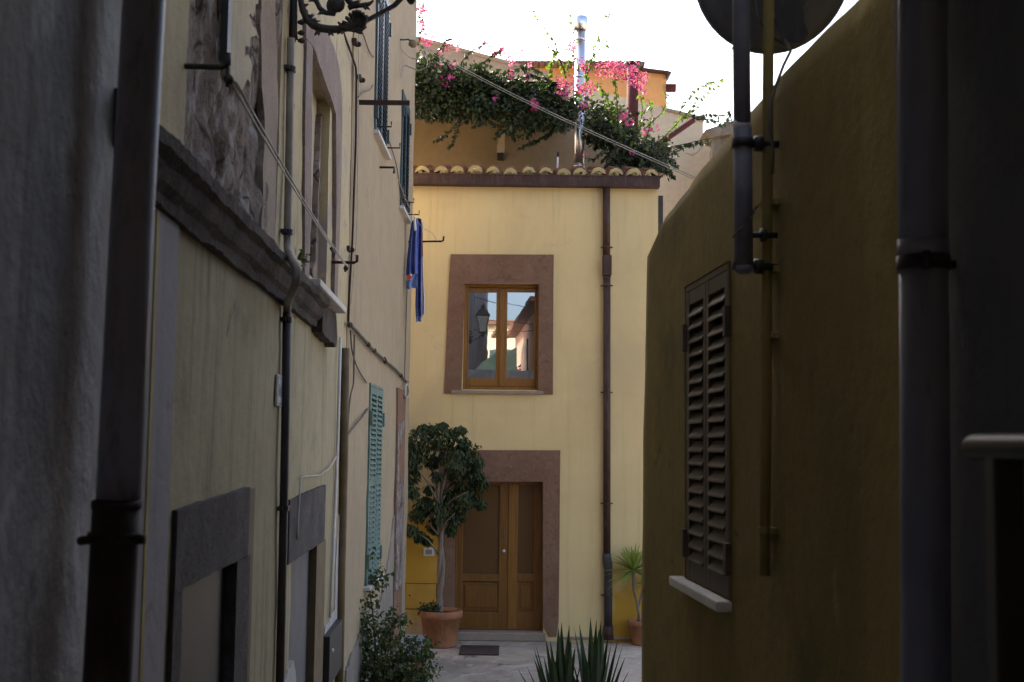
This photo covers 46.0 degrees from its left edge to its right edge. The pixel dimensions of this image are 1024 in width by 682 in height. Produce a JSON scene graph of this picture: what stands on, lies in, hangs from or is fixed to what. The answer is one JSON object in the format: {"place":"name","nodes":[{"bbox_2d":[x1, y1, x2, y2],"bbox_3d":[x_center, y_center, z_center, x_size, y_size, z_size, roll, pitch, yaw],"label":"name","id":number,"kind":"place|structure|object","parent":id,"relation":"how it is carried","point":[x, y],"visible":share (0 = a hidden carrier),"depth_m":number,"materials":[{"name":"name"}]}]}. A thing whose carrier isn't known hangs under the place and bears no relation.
{"place":"outdoors","nodes":[
{"label":"outdoors","id":0,"kind":"place"},
{"bbox_2d":[386,130,400,203],"bbox_3d":[-1.295,-1.886,13.257,0.012,0.462,1.616,1,-5,0],"label":"wall cable","id":1,"kind":"object","parent":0,"point":[397,171],"depth_m":13.62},
{"bbox_2d":[416,36,548,80],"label":"gable house","id":2,"kind":"structure","parent":0,"point":[477,57],"depth_m":23.55,"materials":[{"name":"beige paint"}]},
{"bbox_2d":[413,109,626,174],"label":"terrace house","id":3,"kind":"structure","parent":0,"point":[470,147],"depth_m":20.55,"materials":[{"name":"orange paint"}]},
{"bbox_2d":[413,641,641,681],"bbox_3d":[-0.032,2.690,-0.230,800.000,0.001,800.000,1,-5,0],"label":"ground","id":4,"kind":"structure","parent":0,"point":[509,661],"depth_m":15.00,"materials":[{"name":"concrete"}]},
{"bbox_2d":[0,0,121,681],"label":"grey house","id":5,"kind":"structure","parent":4,"relation":"on","point":[59,62],"depth_m":2.76,"materials":[{"name":"paint"}]},
{"bbox_2d":[76,0,165,681],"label":"grey downpipe","id":6,"kind":"object","parent":5,"relation":"attached to","point":[114,538],"visible":1,"depth_m":2.98,"materials":[{"name":"plastic"}]},
{"bbox_2d":[112,0,353,681],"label":"old house","id":7,"kind":"structure","parent":4,"relation":"on","point":[207,567],"depth_m":5.28,"materials":[{"name":"paint"}]},
{"bbox_2d":[184,52,231,69],"bbox_3d":[-1.079,-0.980,4.225,0.188,0.060,0.021,1,-5,-2],"label":"clothesline hook","id":8,"kind":"object","parent":7,"relation":"attached to","point":[227,63],"visible":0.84,"depth_m":4.22,"materials":[{"name":"black metal"}]},
{"bbox_2d":[223,67,347,271],"bbox_3d":[-1.095,-0.712,6.509,0.047,0.112,4.619,1,-5,-3],"label":"clothesline","id":9,"kind":"object","parent":8,"relation":"hanging from","point":[228,78],"visible":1,"depth_m":5.22,"materials":[{"name":"black metal"}]},
{"bbox_2d":[165,487,250,681],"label":"stone doorway","id":10,"kind":"structure","parent":7,"relation":"in","point":[209,586],"depth_m":4.83,"materials":[{"name":"grey stone"}]},
{"bbox_2d":[275,374,282,406],"bbox_3d":[-1.231,0.263,6.388,0.014,0.164,0.195,1,-5,-2],"label":"street plaque","id":11,"kind":"object","parent":7,"relation":"attached to","point":[278,394],"visible":1,"depth_m":6.32,"materials":[{"name":"ceramic"}]},
{"bbox_2d":[275,37,300,681],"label":"downpipe","id":12,"kind":"object","parent":7,"relation":"attached to","point":[286,320],"visible":0.99,"depth_m":6.44,"materials":[{"name":"black metal"}]},
{"bbox_2d":[297,249,311,267],"bbox_3d":[-1.191,-0.472,6.907,0.078,0.112,0.104,2,-5,-18],"label":"wall weed","id":13,"kind":"object","parent":7,"relation":"attached to","point":[303,260],"depth_m":6.89,"materials":[{"name":"green plant"}]},
{"bbox_2d":[287,485,325,681],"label":"stone doorway","id":14,"kind":"structure","parent":7,"relation":"in","point":[306,555],"depth_m":7.87,"materials":[{"name":"grey stone"}]},
{"bbox_2d":[296,456,336,539],"bbox_3d":[-1.290,1.009,8.042,0.021,0.461,2.103,1,-5,-2],"label":"bell wire","id":15,"kind":"object","parent":7,"relation":"attached to","point":[300,494],"visible":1,"depth_m":7.10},
{"bbox_2d":[322,619,341,681],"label":"meter box","id":16,"kind":"object","parent":7,"relation":"attached to","point":[332,649],"visible":0.9,"depth_m":8.74,"materials":[{"name":"white paint"}]},
{"bbox_2d":[328,337,341,617],"bbox_3d":[-1.329,1.003,9.074,0.024,2.096,0.277,1,-5,-2],"label":"cable duct","id":17,"kind":"object","parent":7,"relation":"attached to","point":[335,480],"visible":1,"depth_m":9.12,"materials":[{"name":"white paint"}]},
{"bbox_2d":[335,348,349,681],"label":"olive drainpipe","id":18,"kind":"object","parent":7,"relation":"attached to","point":[344,434],"visible":0.82,"depth_m":9.51,"materials":[{"name":"metal"}]},
{"bbox_2d":[332,255,358,263],"bbox_3d":[-1.218,-0.596,8.806,0.194,0.066,0.022,1,-5,-2],"label":"clothesline hook","id":19,"kind":"object","parent":7,"relation":"attached to","point":[346,262],"visible":0.9,"depth_m":8.80,"materials":[{"name":"metal"}]},
{"bbox_2d":[343,32,356,320],"bbox_3d":[-1.327,-1.283,9.665,0.019,2.228,0.969,1,-5,0],"label":"wall cable","id":20,"kind":"object","parent":7,"relation":"attached to","point":[354,177],"depth_m":10.07,"materials":[{"name":"black rubber"}]},
{"bbox_2d":[347,246,354,252],"bbox_3d":[-1.326,-0.752,9.867,0.071,0.047,0.134,1,-5,0],"label":"iron stub","id":21,"kind":"object","parent":7,"relation":"attached to","point":[350,249],"visible":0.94,"depth_m":9.88,"materials":[{"name":"black metal"}]},
{"bbox_2d":[289,0,415,43],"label":"street lamp","id":22,"kind":"object","parent":7,"relation":"attached to","point":[358,21],"visible":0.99,"depth_m":6.58,"materials":[{"name":"black metal"}]},
{"bbox_2d":[351,38,361,46],"bbox_3d":[-1.304,-2.507,10.133,0.071,0.047,0.134,1,-5,0],"label":"iron stub","id":23,"kind":"object","parent":7,"relation":"attached to","point":[355,42],"visible":1,"depth_m":10.10,"materials":[{"name":"black metal"}]},
{"bbox_2d":[344,0,419,681],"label":"beige house","id":24,"kind":"structure","parent":4,"relation":"on","point":[377,500],"depth_m":12.14,"materials":[{"name":"paint"}]},
{"bbox_2d":[349,335,354,412],"bbox_3d":[-1.342,0.344,10.079,0.014,0.814,0.295,1,-5,0],"label":"wall cable","id":25,"kind":"object","parent":24,"relation":"attached to","point":[353,373],"depth_m":10.22,"materials":[{"name":"grey plastic"}]},
{"bbox_2d":[350,8,358,304],"bbox_3d":[-1.319,-1.595,10.230,0.009,2.616,0.250,1,-5,0],"label":"wall cable","id":26,"kind":"object","parent":24,"relation":"attached to","point":[357,165],"depth_m":10.30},
{"bbox_2d":[350,330,366,382],"bbox_3d":[-1.337,0.150,10.531,0.014,0.386,1.131,1,-5,0],"label":"wall cable","id":27,"kind":"object","parent":24,"relation":"attached to","point":[354,357],"depth_m":10.17,"materials":[{"name":"grey plastic"}]},
{"bbox_2d":[349,407,368,433],"bbox_3d":[-1.343,0.697,10.554,0.017,0.278,1.331,1,-5,0],"label":"cable","id":28,"kind":"object","parent":24,"relation":"attached to","point":[357,422],"depth_m":10.52,"materials":[{"name":"grey plastic"}]},
{"bbox_2d":[357,74,365,82],"bbox_3d":[-1.305,-2.268,10.425,0.071,0.047,0.134,1,-5,0],"label":"iron stub","id":29,"kind":"object","parent":24,"relation":"attached to","point":[362,80],"visible":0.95,"depth_m":10.42,"materials":[{"name":"black metal"}]},
{"bbox_2d":[357,84,372,97],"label":"wall cable","id":30,"kind":"object","parent":24,"relation":"attached to","point":[365,91],"depth_m":10.77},
{"bbox_2d":[362,31,373,57],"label":"wall cable","id":31,"kind":"object","parent":24,"relation":"attached to","point":[367,45],"depth_m":10.83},
{"bbox_2d":[363,383,384,590],"bbox_3d":[-1.379,1.405,11.858,0.163,1.938,1.156,1,-5,0],"label":"shutter window","id":32,"kind":"structure","parent":24,"relation":"in","point":[376,421],"depth_m":11.78,"materials":[{"name":"wood"}]},
{"bbox_2d":[347,321,408,382],"bbox_3d":[-1.309,0.186,12.424,0.046,0.248,5.312,1,-5,0],"label":"cable bundle","id":33,"kind":"object","parent":24,"relation":"attached to","point":[360,335],"visible":0.97,"depth_m":11.40,"materials":[{"name":"rubber"}]},
{"bbox_2d":[404,382,408,398],"bbox_3d":[-1.283,0.604,14.694,0.027,0.212,0.498,1,-5,0],"label":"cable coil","id":34,"kind":"object","parent":33,"relation":"hanging from","point":[407,386],"visible":1,"depth_m":14.61,"materials":[{"name":"white plastic"}]},
{"bbox_2d":[359,100,409,105],"bbox_3d":[-1.120,-2.071,10.479,0.463,0.036,0.036,1,-5,0],"label":"iron bracket","id":35,"kind":"object","parent":24,"relation":"attached to","point":[385,102],"visible":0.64,"depth_m":10.46,"materials":[{"name":"brown metal"}]},
{"bbox_2d":[373,0,400,159],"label":"shutter window","id":36,"kind":"structure","parent":24,"relation":"in","point":[383,30],"depth_m":12.04,"materials":[{"name":"wood"}]},
{"bbox_2d":[380,166,394,173],"bbox_3d":[-1.247,-1.714,12.067,0.155,0.072,0.025,1,-5,0],"label":"clothesline hook","id":37,"kind":"object","parent":24,"relation":"attached to","point":[392,167],"visible":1,"depth_m":12.06,"materials":[{"name":"metal"}]},
{"bbox_2d":[395,171,436,239],"bbox_3d":[-1.062,-1.472,13.643,0.006,0.262,3.194,0,-5,4],"label":"washing line","id":38,"kind":"object","parent":37,"relation":"hanging from","point":[409,207],"visible":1,"depth_m":12.94,"materials":[{"name":"white plastic"}]},
{"bbox_2d":[406,217,424,321],"bbox_3d":[-1.202,-0.880,14.767,0.176,1.299,0.296,-2,-6,31],"label":"beach towel","id":39,"kind":"object","parent":38,"relation":"hanging from","point":[414,265],"visible":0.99,"depth_m":14.77,"materials":[{"name":"blue fabric"}]},
{"bbox_2d":[404,289,407,377],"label":"wall cable","id":40,"kind":"object","parent":24,"relation":"attached to","point":[405,334],"depth_m":14.79,"materials":[{"name":"grey plastic"}]},
{"bbox_2d":[399,89,419,223],"bbox_3d":[-1.266,-2.209,14.569,0.269,1.430,1.017,1,-5,0],"label":"shutter window","id":41,"kind":"structure","parent":24,"relation":"in","point":[406,128],"depth_m":14.50,"materials":[{"name":"wood"}]},
{"bbox_2d":[400,39,427,76],"bbox_3d":[-1.151,-3.283,13.837,0.302,0.539,0.852,2,-5,-11],"label":"cable insulator","id":42,"kind":"object","parent":24,"relation":"attached to","point":[412,44],"visible":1,"depth_m":13.95,"materials":[{"name":"metal"}]},
{"bbox_2d":[417,45,693,178],"bbox_3d":[0.086,-2.543,12.462,0.008,3.074,6.574,3,-5,-24],"label":"service cable","id":43,"kind":"object","parent":42,"relation":"attached to","point":[564,120],"visible":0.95,"depth_m":11.43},
{"bbox_2d":[418,43,695,177],"bbox_3d":[0.097,-2.561,12.464,0.008,3.083,6.574,3,-5,-24],"label":"service cable","id":44,"kind":"object","parent":42,"relation":"attached to","point":[568,120],"visible":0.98,"depth_m":11.27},
{"bbox_2d":[408,236,444,242],"bbox_3d":[-1.090,-1.283,15.226,0.477,0.088,0.024,1,-5,0],"label":"clothesline hook","id":45,"kind":"object","parent":24,"relation":"attached to","point":[434,240],"visible":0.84,"depth_m":15.21,"materials":[{"name":"metal"}]},
{"bbox_2d":[359,546,442,681],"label":"rose bush","id":46,"kind":"object","parent":4,"relation":"on","point":[394,670],"visible":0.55,"depth_m":11.02,"materials":[{"name":"green plant"}]},
{"bbox_2d":[398,634,424,673],"bbox_3d":[-1.224,3.818,14.730,0.332,0.266,1.363,1,-5,0],"label":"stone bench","id":47,"kind":"object","parent":4,"relation":"on","point":[421,637],"visible":0.24,"depth_m":14.74,"materials":[{"name":"stone"}]},
{"bbox_2d":[406,422,490,648],"bbox_3d":[-0.926,2.584,16.271,1.277,2.995,0.812,1,-5,0],"label":"potted ficus","id":48,"kind":"object","parent":4,"relation":"on","point":[440,622],"visible":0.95,"depth_m":16.21,"materials":[{"name":"plant"}]},
{"bbox_2d":[459,645,498,654],"bbox_3d":[-0.425,4.041,15.763,0.514,0.018,0.669,1,-5,0],"label":"doormat","id":49,"kind":"object","parent":4,"relation":"on","point":[479,649],"visible":1,"depth_m":15.70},
{"bbox_2d":[405,163,663,641],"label":"yellow house","id":50,"kind":"structure","parent":4,"relation":"on","point":[506,355],"depth_m":16.95,"materials":[{"name":"paint"}]},
{"bbox_2d":[424,548,433,555],"bbox_3d":[-1.151,2.920,16.698,0.147,0.112,0.023,1,-5,0],"label":"doorbell panel","id":51,"kind":"object","parent":50,"relation":"attached to","point":[428,551],"visible":0.8,"depth_m":16.69,"materials":[{"name":"white paint"}]},
{"bbox_2d":[415,80,561,119],"bbox_3d":[-1.631,-3.948,19.546,4.784,0.140,2.080,1,-5,0],"label":"pergola","id":52,"kind":"object","parent":50,"relation":"on","point":[553,84],"visible":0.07,"depth_m":19.21,"materials":[{"name":"brown wood"}]},
{"bbox_2d":[444,254,553,394],"bbox_3d":[-0.178,-0.233,17.067,1.525,1.983,0.270,1,-5,0],"label":"window","id":53,"kind":"structure","parent":50,"relation":"in","point":[505,344],"depth_m":17.05,"materials":[{"name":"brown wood"}]},
{"bbox_2d":[440,450,559,641],"bbox_3d":[-0.183,2.832,16.855,1.683,2.620,0.370,1,-5,0],"label":"door","id":54,"kind":"structure","parent":50,"relation":"in","point":[512,546],"depth_m":16.88,"materials":[{"name":"brown wood"}]},
{"bbox_2d":[415,0,732,180],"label":"bougainvillea","id":55,"kind":"object","parent":50,"relation":"on","point":[483,100],"visible":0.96,"depth_m":18.26,"materials":[{"name":"green plant"}]},
{"bbox_2d":[573,15,587,167],"bbox_3d":[1.070,-3.906,19.003,0.242,2.473,0.242,1,-5,0],"label":"steel flue","id":56,"kind":"object","parent":50,"relation":"on","point":[580,25],"visible":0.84,"depth_m":18.95,"materials":[{"name":"silver metal"}]},
{"bbox_2d":[601,187,613,639],"bbox_3d":[1.330,0.953,16.820,0.207,6.319,0.142,1,-5,0],"label":"downpipe","id":57,"kind":"object","parent":50,"relation":"attached to","point":[607,392],"visible":1,"depth_m":16.77,"materials":[{"name":"brown metal"}]},
{"bbox_2d":[624,61,641,175],"bbox_3d":[1.931,-3.500,19.270,0.300,1.965,0.300,1,-5,0],"label":"oxblood flue","id":58,"kind":"object","parent":50,"relation":"on","point":[632,95],"visible":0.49,"depth_m":19.23,"materials":[{"name":"metal"}]},
{"bbox_2d":[658,196,662,231],"bbox_3d":[2.143,-0.453,17.454,0.070,3.329,0.100,1,-5,0],"label":"dark vent pipe","id":59,"kind":"object","parent":50,"relation":"attached to","point":[660,210],"visible":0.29,"depth_m":17.53,"materials":[{"name":"black metal"}]},
{"bbox_2d":[628,118,694,165],"bbox_3d":[2.348,-3.114,18.962,1.268,0.968,0.147,3,-5,-24],"label":"pergola pole","id":60,"kind":"object","parent":50,"relation":"on","point":[682,127],"visible":0.42,"depth_m":19.07,"materials":[{"name":"wood"}]},
{"bbox_2d":[518,623,591,681],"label":"spear plant","id":61,"kind":"object","parent":4,"relation":"on","point":[558,672],"visible":0.98,"depth_m":11.22,"materials":[{"name":"green plant"}]},
{"bbox_2d":[564,617,627,681],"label":"spear plant","id":62,"kind":"object","parent":4,"relation":"on","point":[596,662],"visible":0.95,"depth_m":11.22,"materials":[{"name":"green plant"}]},
{"bbox_2d":[604,544,641,645],"bbox_3d":[1.618,3.450,16.500,0.824,1.369,0.754,1,-5,0],"label":"potted yucca","id":63,"kind":"object","parent":4,"relation":"on","point":[633,558],"visible":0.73,"depth_m":16.43,"materials":[{"name":"plant"}]},
{"bbox_2d":[642,0,899,681],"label":"ochre house","id":64,"kind":"structure","parent":4,"relation":"on","point":[821,603],"depth_m":4.43,"materials":[{"name":"paint"}]},
{"bbox_2d":[669,263,731,611],"bbox_3d":[0.946,0.456,5.807,0.177,1.537,1.026,1,-5,-4],"label":"shutter window","id":65,"kind":"structure","parent":64,"relation":"in","point":[711,568],"depth_m":5.73,"materials":[{"name":"wood"}]},
{"bbox_2d":[726,0,778,274],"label":"dish mast","id":66,"kind":"object","parent":64,"relation":"attached to","point":[744,143],"visible":0.99,"depth_m":4.63,"materials":[{"name":"grey metal"}]},
{"bbox_2d":[697,0,843,173],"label":"satellite dish","id":67,"kind":"object","parent":66,"relation":"attached to","point":[798,23],"visible":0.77,"depth_m":5.12,"materials":[{"name":"black metal"}]},
{"bbox_2d":[758,0,779,575],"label":"ochre conduit","id":68,"kind":"object","parent":64,"relation":"attached to","point":[767,335],"visible":0.94,"depth_m":4.64,"materials":[{"name":"brown metal"}]},
{"bbox_2d":[894,0,1023,681],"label":"dark grey house","id":69,"kind":"structure","parent":4,"relation":"on","point":[986,154],"depth_m":2.90,"materials":[{"name":"paint"}]},
{"bbox_2d":[896,0,956,681],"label":"lilac downpipe","id":70,"kind":"object","parent":69,"relation":"attached to","point":[925,263],"visible":1,"depth_m":2.98,"materials":[{"name":"plastic"}]},
{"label":"stone stairs","id":71,"kind":"structure","parent":4,"relation":"on","visible":0},
{"bbox_2d":[961,433,1023,681],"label":"stair railing","id":72,"kind":"object","parent":71,"relation":"on","point":[1001,455],"visible":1,"depth_m":2.01,"materials":[{"name":"metal"}]},
{"bbox_2d":[515,60,675,106],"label":"orange house","id":73,"kind":"structure","parent":0,"point":[656,85],"depth_m":26.57,"materials":[{"name":"paint"}]},
{"bbox_2d":[533,79,710,221],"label":"pale house","id":74,"kind":"structure","parent":0,"point":[692,162],"depth_m":21.99,"materials":[{"name":"beige paint"}]},
{"bbox_2d":[416,0,857,132],"label":"sky","id":75,"kind":"structure","parent":0,"point":[674,36],"materials":[{"name":"white"}]},
{"bbox_2d":[700,121,732,159],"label":"rubble wall","id":76,"kind":"structure","parent":0,"point":[723,135],"depth_m":20.96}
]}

